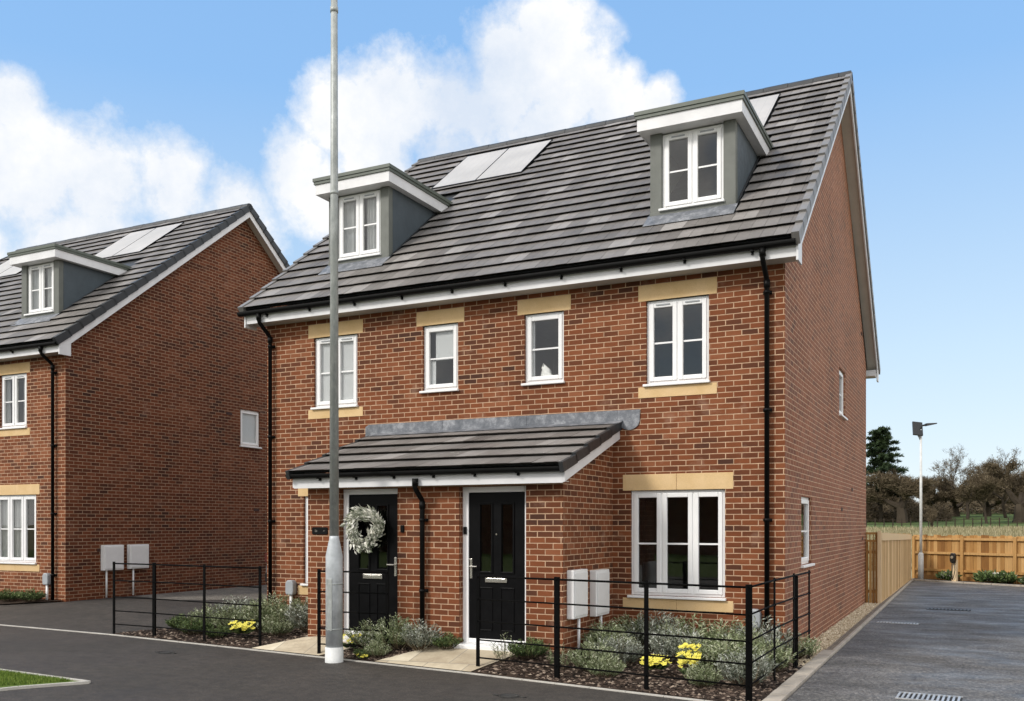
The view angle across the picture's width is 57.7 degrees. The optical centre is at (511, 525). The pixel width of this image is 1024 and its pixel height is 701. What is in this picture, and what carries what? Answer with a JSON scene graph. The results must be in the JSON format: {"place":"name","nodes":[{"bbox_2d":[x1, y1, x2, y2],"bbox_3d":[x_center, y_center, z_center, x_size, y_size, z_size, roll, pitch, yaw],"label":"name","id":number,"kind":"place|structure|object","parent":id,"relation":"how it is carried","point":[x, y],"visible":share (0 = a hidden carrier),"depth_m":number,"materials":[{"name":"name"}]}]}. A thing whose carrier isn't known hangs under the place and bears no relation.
{"place":"outdoors","nodes":[
{"label":"outdoors","id":0,"kind":"place"},
{"bbox_2d":[0,599,59,603],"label":"flower bed next door","id":1,"kind":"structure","parent":0,"point":[17,601],"depth_m":19.67,"materials":[{"name":"soil"}]},
{"bbox_2d":[15,588,46,601],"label":"green shrub","id":2,"kind":"object","parent":1,"relation":"on","point":[31,596],"visible":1,"depth_m":19.55,"materials":[{"name":"green plant"}]},
{"bbox_2d":[0,669,75,687],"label":"lawn","id":3,"kind":"structure","parent":0,"point":[1,686],"depth_m":10.42,"materials":[{"name":"green plant"}]},
{"bbox_2d":[0,669,90,690],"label":"lawn edging","id":4,"kind":"object","parent":3,"relation":"on","point":[79,681],"visible":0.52,"depth_m":10.39,"materials":[{"name":"grey concrete"}]},
{"bbox_2d":[0,585,266,636],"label":"shared drive","id":5,"kind":"structure","parent":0,"point":[94,615],"depth_m":17.80,"materials":[{"name":"asphalt"}]},
{"bbox_2d":[0,203,289,601],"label":"neighbouring house","id":6,"kind":"structure","parent":5,"relation":"on","point":[133,385],"depth_m":21.69,"materials":[{"name":"brick"}]},
{"bbox_2d":[0,373,26,429],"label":"window","id":7,"kind":"structure","parent":6,"relation":"in","point":[14,387],"depth_m":20.56,"materials":[{"name":"white plastic"}]},
{"bbox_2d":[0,495,36,563],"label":"window","id":8,"kind":"structure","parent":6,"relation":"in","point":[17,512],"depth_m":20.51,"materials":[{"name":"white plastic"}]},
{"bbox_2d":[101,545,123,597],"bbox_3d":[-8.881,1.020,20.663,0.128,1.160,0.540,0,0,26],"label":"meter box","id":9,"kind":"object","parent":6,"relation":"attached to","point":[110,554],"visible":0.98,"depth_m":20.54,"materials":[{"name":"white plastic"}]},
{"bbox_2d":[105,546,122,568],"bbox_3d":[-8.831,0.720,20.638,0.017,0.490,0.480,0,0,26],"label":"cabinet door","id":10,"kind":"structure","parent":9,"relation":"in","point":[112,554],"depth_m":20.61,"materials":[{"name":"white plastic"}]},
{"bbox_2d":[127,544,148,594],"bbox_3d":[-8.565,1.015,21.299,0.128,1.150,0.540,0,0,26],"label":"meter box","id":11,"kind":"object","parent":6,"relation":"attached to","point":[137,553],"visible":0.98,"depth_m":21.20,"materials":[{"name":"white plastic"}]},
{"bbox_2d":[131,546,147,566],"bbox_3d":[-8.516,0.715,21.274,0.017,0.480,0.480,0,0,26],"label":"cabinet door","id":12,"kind":"structure","parent":11,"relation":"in","point":[139,554],"depth_m":21.26,"materials":[{"name":"white plastic"}]},
{"bbox_2d":[240,409,261,448],"bbox_3d":[-6.984,-2.567,24.709,0.165,1.015,0.805,0,0,26],"label":"window","id":13,"kind":"structure","parent":6,"relation":"in","point":[249,419],"depth_m":24.80,"materials":[{"name":"white plastic"}]},
{"bbox_2d":[138,585,266,599],"bbox_3d":[-2.298,1.610,27.473,5.700,0.001,17.850,0,0,26],"label":"drive surface patch","id":14,"kind":"object","parent":5,"relation":"on","point":[223,593],"visible":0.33,"depth_m":21.61,"materials":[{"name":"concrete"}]},
{"bbox_2d":[116,621,307,652],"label":"bark mulch","id":15,"kind":"object","parent":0,"point":[241,638],"visible":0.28,"depth_m":14.41,"materials":[{"name":"brown wood"}]},
{"bbox_2d":[113,562,261,645],"bbox_3d":[-5.125,1.275,14.506,3.402,1.350,0.081,0,0,31],"label":"metal railing","id":16,"kind":"object","parent":15,"relation":"on","point":[204,602],"visible":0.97,"depth_m":14.32,"materials":[{"name":"black metal"}]},
{"bbox_2d":[176,617,213,634],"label":"green shrub","id":17,"kind":"object","parent":15,"relation":"on","point":[193,624],"visible":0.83,"depth_m":14.81,"materials":[{"name":"green plant"}]},
{"bbox_2d":[187,604,233,628],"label":"silver shrub","id":18,"kind":"object","parent":15,"relation":"on","point":[199,613],"visible":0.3,"depth_m":15.21,"materials":[{"name":"green plant"}]},
{"bbox_2d":[206,625,231,638],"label":"green shrub","id":19,"kind":"object","parent":15,"relation":"on","point":[216,635],"visible":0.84,"depth_m":14.40,"materials":[{"name":"green plant"}]},
{"bbox_2d":[210,605,251,631],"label":"silver shrub","id":20,"kind":"object","parent":15,"relation":"on","point":[222,622],"visible":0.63,"depth_m":14.84,"materials":[{"name":"green plant"}]},
{"bbox_2d":[212,594,256,615],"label":"silver shrub","id":21,"kind":"object","parent":15,"relation":"on","point":[239,601],"visible":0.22,"depth_m":15.36,"materials":[{"name":"grey plant"}]},
{"bbox_2d":[228,620,255,633],"bbox_3d":[-4.147,1.568,14.292,0.426,0.220,0.448,0,0,26],"label":"yellow primrose","id":22,"kind":"object","parent":15,"relation":"on","point":[245,628],"visible":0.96,"depth_m":14.26,"materials":[{"name":"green plant"}]},
{"bbox_2d":[238,601,283,630],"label":"silver shrub","id":23,"kind":"object","parent":15,"relation":"on","point":[249,616],"visible":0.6,"depth_m":14.81,"materials":[{"name":"green plant"}]},
{"bbox_2d":[246,592,300,623],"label":"silver shrub","id":24,"kind":"object","parent":15,"relation":"on","point":[276,606],"visible":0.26,"depth_m":15.34,"materials":[{"name":"green plant"}]},
{"bbox_2d":[256,614,296,636],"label":"silver shrub","id":25,"kind":"object","parent":15,"relation":"on","point":[279,628],"visible":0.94,"depth_m":14.28,"materials":[{"name":"green plant"}]},
{"bbox_2d":[284,598,307,632],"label":"silver shrub","id":26,"kind":"object","parent":15,"relation":"on","point":[301,616],"visible":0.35,"depth_m":14.41,"materials":[{"name":"grey plant"}]},
{"bbox_2d":[254,636,364,654],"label":"footpath","id":27,"kind":"structure","parent":0,"point":[305,645],"depth_m":13.19,"materials":[{"name":"stone"}]},
{"bbox_2d":[0,625,690,700],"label":"curb","id":28,"kind":"structure","parent":0,"point":[115,668],"depth_m":10.98,"materials":[{"name":"concrete"}]},
{"bbox_2d":[325,0,342,662],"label":"lamp post","id":29,"kind":"object","parent":28,"relation":"on","point":[334,607],"visible":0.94,"depth_m":12.19,"materials":[{"name":"metal"}]},
{"bbox_2d":[0,624,709,700],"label":"path edging","id":30,"kind":"object","parent":28,"relation":"on","point":[649,694],"visible":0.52,"depth_m":11.73,"materials":[{"name":"grey concrete"}]},
{"bbox_2d":[317,643,434,667],"bbox_3d":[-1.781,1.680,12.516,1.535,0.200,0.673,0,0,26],"label":"bark mulch","id":31,"kind":"object","parent":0,"point":[391,653],"visible":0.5,"depth_m":12.38,"materials":[{"name":"brown wood"}]},
{"bbox_2d":[317,569,388,653],"bbox_3d":[-2.157,1.275,12.573,1.116,1.350,0.040,0,0,21],"label":"metal railing","id":32,"kind":"object","parent":31,"relation":"on","point":[319,611],"visible":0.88,"depth_m":12.55,"materials":[{"name":"black metal"}]},
{"bbox_2d":[345,617,394,647],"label":"silver shrub","id":33,"kind":"object","parent":31,"relation":"on","point":[366,637],"visible":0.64,"depth_m":12.53,"materials":[{"name":"green plant"}]},
{"bbox_2d":[365,638,391,656],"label":"silver shrub","id":34,"kind":"object","parent":31,"relation":"on","point":[376,649],"visible":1,"depth_m":12.25,"materials":[{"name":"green plant"}]},
{"bbox_2d":[372,612,421,648],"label":"silver shrub","id":35,"kind":"object","parent":31,"relation":"on","point":[392,635],"visible":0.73,"depth_m":12.38,"materials":[{"name":"green plant"}]},
{"bbox_2d":[399,618,443,650],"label":"silver shrub","id":36,"kind":"object","parent":31,"relation":"on","point":[413,641],"visible":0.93,"depth_m":12.24,"materials":[{"name":"grey plant"}]},
{"bbox_2d":[428,631,463,648],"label":"green shrub","id":37,"kind":"object","parent":31,"relation":"on","point":[439,642],"visible":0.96,"depth_m":12.19,"materials":[{"name":"green plant"}]},
{"bbox_2d":[376,646,513,671],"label":"footpath","id":38,"kind":"structure","parent":0,"point":[452,658],"depth_m":11.90,"materials":[{"name":"stone"}]},
{"bbox_2d":[0,0,1023,502],"label":"sky","id":39,"kind":"structure","parent":0,"point":[115,114],"materials":[{"name":"blue"}]},
{"bbox_2d":[201,510,1023,698],"bbox_3d":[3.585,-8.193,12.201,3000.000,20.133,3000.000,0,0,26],"label":"terrain","id":40,"kind":"structure","parent":0,"point":[941,523],"depth_m":141.53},
{"bbox_2d":[237,70,880,654],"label":"semi detached house","id":41,"kind":"structure","parent":40,"relation":"on","point":[677,300],"depth_m":13.65,"materials":[{"name":"brick"}]},
{"bbox_2d":[285,580,296,602],"bbox_3d":[-3.752,1.315,15.773,0.170,0.770,0.110,0,0,26],"label":"utility box","id":42,"kind":"object","parent":41,"relation":"attached to","point":[291,588],"visible":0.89,"depth_m":15.73,"materials":[{"name":"white plastic"}]},
{"bbox_2d":[300,496,307,585],"bbox_3d":[-2.922,0.265,15.460,1.395,1.510,0.165,0,0,26],"label":"window","id":43,"kind":"structure","parent":41,"relation":"in","point":[306,497],"depth_m":15.75,"materials":[{"name":"white plastic"}]},
{"bbox_2d":[310,334,357,409],"bbox_3d":[-2.927,-2.535,15.462,0.945,1.230,0.165,0,0,26],"label":"window","id":44,"kind":"structure","parent":41,"relation":"in","point":[347,345],"depth_m":15.46,"materials":[{"name":"white plastic"}]},
{"bbox_2d":[343,488,397,641],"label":"door","id":45,"kind":"structure","parent":41,"relation":"in","point":[382,558],"depth_m":13.09,"materials":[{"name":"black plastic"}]},
{"bbox_2d":[339,503,384,554],"bbox_3d":[-2.072,0.054,12.943,0.729,0.723,0.170,0,0,26],"label":"door wreath","id":46,"kind":"object","parent":45,"relation":"attached to","point":[365,514],"depth_m":12.94,"materials":[{"name":"white plant"}]},
{"bbox_2d":[419,323,458,393],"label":"window","id":47,"kind":"structure","parent":41,"relation":"in","point":[440,341],"depth_m":14.66,"materials":[{"name":"white plastic"}]},
{"bbox_2d":[453,486,525,651],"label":"door","id":48,"kind":"structure","parent":41,"relation":"in","point":[494,543],"depth_m":12.21,"materials":[{"name":"black plastic"}]},
{"bbox_2d":[521,311,564,385],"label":"window","id":49,"kind":"structure","parent":41,"relation":"in","point":[544,332],"depth_m":13.91,"materials":[{"name":"white plastic"}]},
{"bbox_2d":[567,569,587,651],"bbox_3d":[0.849,1.140,11.943,0.118,1.140,0.480,0,0,26],"label":"meter box","id":50,"kind":"object","parent":41,"relation":"attached to","point":[577,592],"visible":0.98,"depth_m":11.82,"materials":[{"name":"white plastic"}]},
{"bbox_2d":[575,572,587,616],"bbox_3d":[0.894,0.880,11.921,0.017,0.550,0.420,0,0,26],"label":"cabinet door","id":51,"kind":"structure","parent":50,"relation":"in","point":[581,588],"depth_m":11.91,"materials":[{"name":"white plastic"}]},
{"bbox_2d":[590,569,608,626],"bbox_3d":[1.202,1.165,12.655,0.118,1.120,0.500,0,0,26],"label":"meter box","id":52,"kind":"object","parent":41,"relation":"attached to","point":[599,593],"visible":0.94,"depth_m":12.48,"materials":[{"name":"white plastic"}]},
{"bbox_2d":[597,572,608,613],"bbox_3d":[1.247,0.915,12.633,0.017,0.550,0.440,0,0,26],"label":"cabinet door","id":53,"kind":"structure","parent":52,"relation":"in","point":[602,588],"depth_m":12.59,"materials":[{"name":"white plastic"}]},
{"bbox_2d":[627,489,725,600],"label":"window","id":54,"kind":"structure","parent":41,"relation":"in","point":[678,536],"depth_m":14.81,"materials":[{"name":"white plastic"}]},
{"bbox_2d":[643,295,709,386],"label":"window","id":55,"kind":"structure","parent":41,"relation":"in","point":[677,329],"depth_m":13.06,"materials":[{"name":"white plastic"}]},
{"bbox_2d":[801,497,814,567],"bbox_3d":[4.274,0.104,13.840,0.320,1.053,1.050,0,0,26],"label":"window","id":56,"kind":"structure","parent":41,"relation":"in","point":[804,501],"depth_m":14.15,"materials":[{"name":"white plastic"}]},
{"bbox_2d":[839,370,847,420],"bbox_3d":[6.215,-2.482,17.585,0.165,0.915,0.955,0,0,26],"label":"window","id":57,"kind":"structure","parent":41,"relation":"in","point":[841,415],"depth_m":17.84,"materials":[{"name":"white plastic"}]},
{"bbox_2d":[762,578,913,700],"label":"kerb","id":58,"kind":"structure","parent":40,"relation":"on","point":[791,685],"depth_m":11.55,"materials":[{"name":"concrete"}]},
{"bbox_2d":[826,583,906,649],"bbox_3d":[8.694,1.835,21.666,0.085,0.130,19.100,0,0,26],"label":"kerb","id":59,"kind":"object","parent":40,"relation":"on","point":[844,636],"visible":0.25,"depth_m":16.39,"materials":[{"name":"grey concrete"}]},
{"bbox_2d":[866,531,880,602],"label":"timber gate","id":60,"kind":"structure","parent":40,"relation":"on","point":[874,553],"depth_m":21.26,"materials":[{"name":"brown wood"}]},
{"bbox_2d":[866,426,908,521],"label":"pine tree","id":61,"kind":"object","parent":40,"relation":"on","point":[879,448],"visible":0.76,"depth_m":149.03,"materials":[{"name":"green plant"}]},
{"bbox_2d":[875,533,911,601],"bbox_3d":[10.766,1.080,25.996,0.144,1.840,10.501,0,0,27],"label":"timber side fence","id":62,"kind":"object","parent":40,"relation":"on","point":[895,562],"visible":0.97,"depth_m":24.65,"materials":[{"name":"beige wood"}]},
{"bbox_2d":[866,468,935,522],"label":"bare tree","id":63,"kind":"object","parent":40,"relation":"on","point":[905,487],"visible":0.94,"depth_m":144.51,"materials":[{"name":"brown plant"}]},
{"bbox_2d":[866,498,954,521],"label":"undergrowth","id":64,"kind":"object","parent":40,"relation":"on","point":[944,510],"visible":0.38,"depth_m":152.01,"materials":[{"name":"green plant"}]},
{"bbox_2d":[912,475,959,504],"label":"bare tree","id":65,"kind":"object","parent":40,"relation":"on","point":[933,496],"visible":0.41,"depth_m":173.97,"materials":[{"name":"brown plant"}]},
{"bbox_2d":[913,461,968,502],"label":"bare tree","id":66,"kind":"object","parent":40,"relation":"on","point":[945,484],"visible":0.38,"depth_m":173.05,"materials":[{"name":"brown plant"}]},
{"bbox_2d":[866,524,1023,570],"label":"dry grass","id":67,"kind":"structure","parent":40,"relation":"on","point":[998,530],"depth_m":80.68,"materials":[{"name":"beige plant"}]},
{"bbox_2d":[866,517,1023,527],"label":"field fence","id":68,"kind":"object","parent":40,"relation":"on","point":[954,519],"visible":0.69,"depth_m":107.97,"materials":[{"name":"green metal"}]},
{"bbox_2d":[883,483,1014,514],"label":"distant wood","id":69,"kind":"object","parent":40,"relation":"on","point":[978,508],"visible":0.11,"depth_m":203.50,"materials":[{"name":"green plant"}]},
{"bbox_2d":[919,489,987,516],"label":"bare tree","id":70,"kind":"object","parent":40,"relation":"on","point":[955,510],"visible":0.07,"depth_m":184.27,"materials":[{"name":"brown plant"}]},
{"bbox_2d":[926,443,997,518],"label":"bare tree","id":71,"kind":"object","parent":40,"relation":"on","point":[975,471],"visible":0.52,"depth_m":165.19,"materials":[{"name":"brown plant"}]},
{"bbox_2d":[912,535,1023,583],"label":"timber back fence","id":72,"kind":"object","parent":40,"relation":"on","point":[974,553],"visible":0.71,"depth_m":29.46,"materials":[{"name":"gold wood"}]},
{"bbox_2d":[913,579,1023,586],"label":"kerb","id":73,"kind":"structure","parent":40,"relation":"on","point":[969,582],"depth_m":28.55,"materials":[{"name":"concrete"}]},
{"bbox_2d":[952,472,1003,522],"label":"bare tree","id":74,"kind":"object","parent":40,"relation":"on","point":[984,487],"visible":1,"depth_m":137.82,"materials":[{"name":"brown plant"}]},
{"bbox_2d":[971,490,1011,515],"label":"bare tree","id":75,"kind":"object","parent":40,"relation":"on","point":[997,500],"visible":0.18,"depth_m":179.72,"materials":[{"name":"brown plant"}]},
{"bbox_2d":[962,447,1023,517],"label":"bare tree","id":76,"kind":"object","parent":40,"relation":"on","point":[1003,504],"visible":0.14,"depth_m":167.28,"materials":[{"name":"brown plant"}]},
{"bbox_2d":[976,455,1023,522],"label":"bare tree","id":77,"kind":"object","parent":40,"relation":"on","point":[1012,485],"visible":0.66,"depth_m":140.98,"materials":[{"name":"brown plant"}]},
{"bbox_2d":[471,644,814,700],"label":"bark mulch","id":78,"kind":"object","parent":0,"point":[669,683],"visible":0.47,"depth_m":10.66,"materials":[{"name":"brown wood"}]},
{"bbox_2d":[507,636,551,658],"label":"green shrub","id":79,"kind":"object","parent":78,"relation":"on","point":[523,651],"visible":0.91,"depth_m":11.49,"materials":[{"name":"green plant"}]},
{"bbox_2d":[566,640,619,671],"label":"silver shrub","id":80,"kind":"object","parent":78,"relation":"on","point":[583,661],"visible":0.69,"depth_m":11.13,"materials":[{"name":"green plant"}]},
{"bbox_2d":[583,653,626,677],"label":"silver shrub","id":81,"kind":"object","parent":78,"relation":"on","point":[605,666],"visible":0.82,"depth_m":10.77,"materials":[{"name":"green plant"}]},
{"bbox_2d":[581,619,631,644],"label":"silver shrub","id":82,"kind":"object","parent":78,"relation":"on","point":[593,627],"visible":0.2,"depth_m":12.26,"materials":[{"name":"green plant"}]},
{"bbox_2d":[582,623,636,653],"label":"silver shrub","id":83,"kind":"object","parent":78,"relation":"on","point":[601,633],"visible":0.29,"depth_m":11.86,"materials":[{"name":"green plant"}]},
{"bbox_2d":[594,633,643,665],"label":"silver shrub","id":84,"kind":"object","parent":78,"relation":"on","point":[629,649],"visible":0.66,"depth_m":11.43,"materials":[{"name":"grey plant"}]},
{"bbox_2d":[606,614,660,647],"bbox_3d":[1.648,1.436,12.811,0.814,0.511,0.738,0,0,-1],"label":"silver shrub","id":85,"kind":"object","parent":78,"relation":"on","point":[625,622],"visible":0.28,"depth_m":12.70,"materials":[{"name":"green plant"}]},
{"bbox_2d":[476,570,810,700],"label":"metal railing","id":86,"kind":"object","parent":78,"relation":"on","point":[748,640],"visible":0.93,"depth_m":10.53,"materials":[{"name":"black metal"}]},
{"bbox_2d":[621,608,685,651],"bbox_3d":[1.960,1.412,12.623,0.893,0.606,0.903,0,0,39],"label":"silver shrub","id":87,"kind":"object","parent":78,"relation":"on","point":[655,619],"visible":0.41,"depth_m":12.52,"materials":[{"name":"grey plant"}]},
{"bbox_2d":[639,654,671,669],"bbox_3d":[1.679,1.612,10.936,0.378,0.191,0.357,0,0,26],"label":"yellow primrose","id":88,"kind":"object","parent":78,"relation":"on","point":[662,665],"visible":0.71,"depth_m":10.88,"materials":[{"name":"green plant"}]},
{"bbox_2d":[649,622,703,663],"bbox_3d":[2.103,1.488,11.763,0.780,0.523,0.771,0,0,18],"label":"silver shrub","id":89,"kind":"object","parent":78,"relation":"on","point":[669,647],"visible":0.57,"depth_m":11.68,"materials":[{"name":"grey plant"}]},
{"bbox_2d":[676,652,701,674],"bbox_3d":[2.048,1.604,10.723,0.310,0.268,0.337,0,0,26],"label":"yellow primrose","id":90,"kind":"object","parent":78,"relation":"on","point":[682,662],"visible":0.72,"depth_m":10.72,"materials":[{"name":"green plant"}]},
{"bbox_2d":[655,613,727,653],"bbox_3d":[2.384,1.444,12.382,0.989,0.582,1.018,0,0,-17],"label":"silver shrub","id":91,"kind":"object","parent":78,"relation":"on","point":[698,628],"visible":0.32,"depth_m":12.28,"materials":[{"name":"green plant"}]},
{"bbox_2d":[675,635,723,668],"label":"silver shrub","id":92,"kind":"object","parent":78,"relation":"on","point":[685,649],"visible":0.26,"depth_m":11.28,"materials":[{"name":"green plant"}]},
{"bbox_2d":[683,661,723,687],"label":"silver shrub","id":93,"kind":"object","parent":78,"relation":"on","point":[707,674],"visible":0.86,"depth_m":10.13,"materials":[{"name":"green plant"}]},
{"bbox_2d":[699,616,754,651],"bbox_3d":[2.834,1.474,12.161,0.895,0.562,0.811,0,0,10],"label":"silver shrub","id":94,"kind":"object","parent":78,"relation":"on","point":[718,633],"visible":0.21,"depth_m":12.15,"materials":[{"name":"green plant"}]},
{"bbox_2d":[692,634,770,675],"bbox_3d":[2.591,1.518,10.974,0.883,0.520,0.909,0,0,41],"label":"silver shrub","id":95,"kind":"object","parent":78,"relation":"on","point":[710,654],"visible":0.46,"depth_m":10.91,"materials":[{"name":"green plant"}]},
{"bbox_2d":[716,629,771,656],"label":"silver shrub","id":96,"kind":"object","parent":78,"relation":"on","point":[742,636],"visible":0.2,"depth_m":11.53,"materials":[{"name":"green plant"}]},
{"bbox_2d":[714,646,778,686],"bbox_3d":[2.597,1.553,10.288,0.698,0.468,0.690,0,0,27],"label":"silver shrub","id":97,"kind":"object","parent":78,"relation":"on","point":[757,671],"visible":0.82,"depth_m":10.21,"materials":[{"name":"grey plant"}]},
{"bbox_2d":[724,615,800,656],"bbox_3d":[3.211,1.458,11.966,0.944,0.634,0.933,0,0,-37],"label":"silver shrub","id":98,"kind":"object","parent":78,"relation":"on","point":[769,638],"visible":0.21,"depth_m":11.86,"materials":[{"name":"grey plant"}]},
{"bbox_2d":[744,638,796,671],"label":"silver shrub","id":99,"kind":"object","parent":78,"relation":"on","point":[779,654],"visible":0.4,"depth_m":11.22,"materials":[{"name":"green plant"}]},
{"bbox_2d":[787,632,821,658],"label":"silver shrub","id":100,"kind":"object","parent":78,"relation":"on","point":[807,651],"visible":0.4,"depth_m":12.31,"materials":[{"name":"green plant"}]},
{"bbox_2d":[789,602,879,664],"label":"gravel","id":101,"kind":"structure","parent":0,"point":[827,637],"depth_m":16.00,"materials":[{"name":"beige gravel"}]},
{"bbox_2d":[786,581,1023,700],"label":"driveway","id":102,"kind":"structure","parent":0,"point":[976,653],"depth_m":13.25,"materials":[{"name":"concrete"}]},
{"bbox_2d":[895,691,962,700],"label":"drain grate","id":103,"kind":"object","parent":102,"relation":"on","point":[918,696],"visible":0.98,"depth_m":9.70,"materials":[{"name":"metal"}]},
{"bbox_2d":[914,578,1023,584],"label":"flower bed back","id":104,"kind":"object","parent":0,"point":[971,581],"visible":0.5,"depth_m":29.24,"materials":[{"name":"soil"}]},
{"bbox_2d":[912,421,936,578],"bbox_3d":[13.566,-0.718,30.586,0.791,5.436,0.291,0,0,5],"label":"solar street lamp","id":105,"kind":"object","parent":104,"relation":"on","point":[917,428],"visible":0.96,"depth_m":30.54,"materials":[{"name":"metal"}]},
{"bbox_2d":[971,569,998,582],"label":"leafy plant","id":106,"kind":"object","parent":104,"relation":"on","point":[980,576],"visible":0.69,"depth_m":28.36,"materials":[{"name":"green plant"}]},
{"bbox_2d":[989,570,1018,583],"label":"leafy plant","id":107,"kind":"object","parent":104,"relation":"on","point":[1003,576],"visible":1,"depth_m":27.92,"materials":[{"name":"green plant"}]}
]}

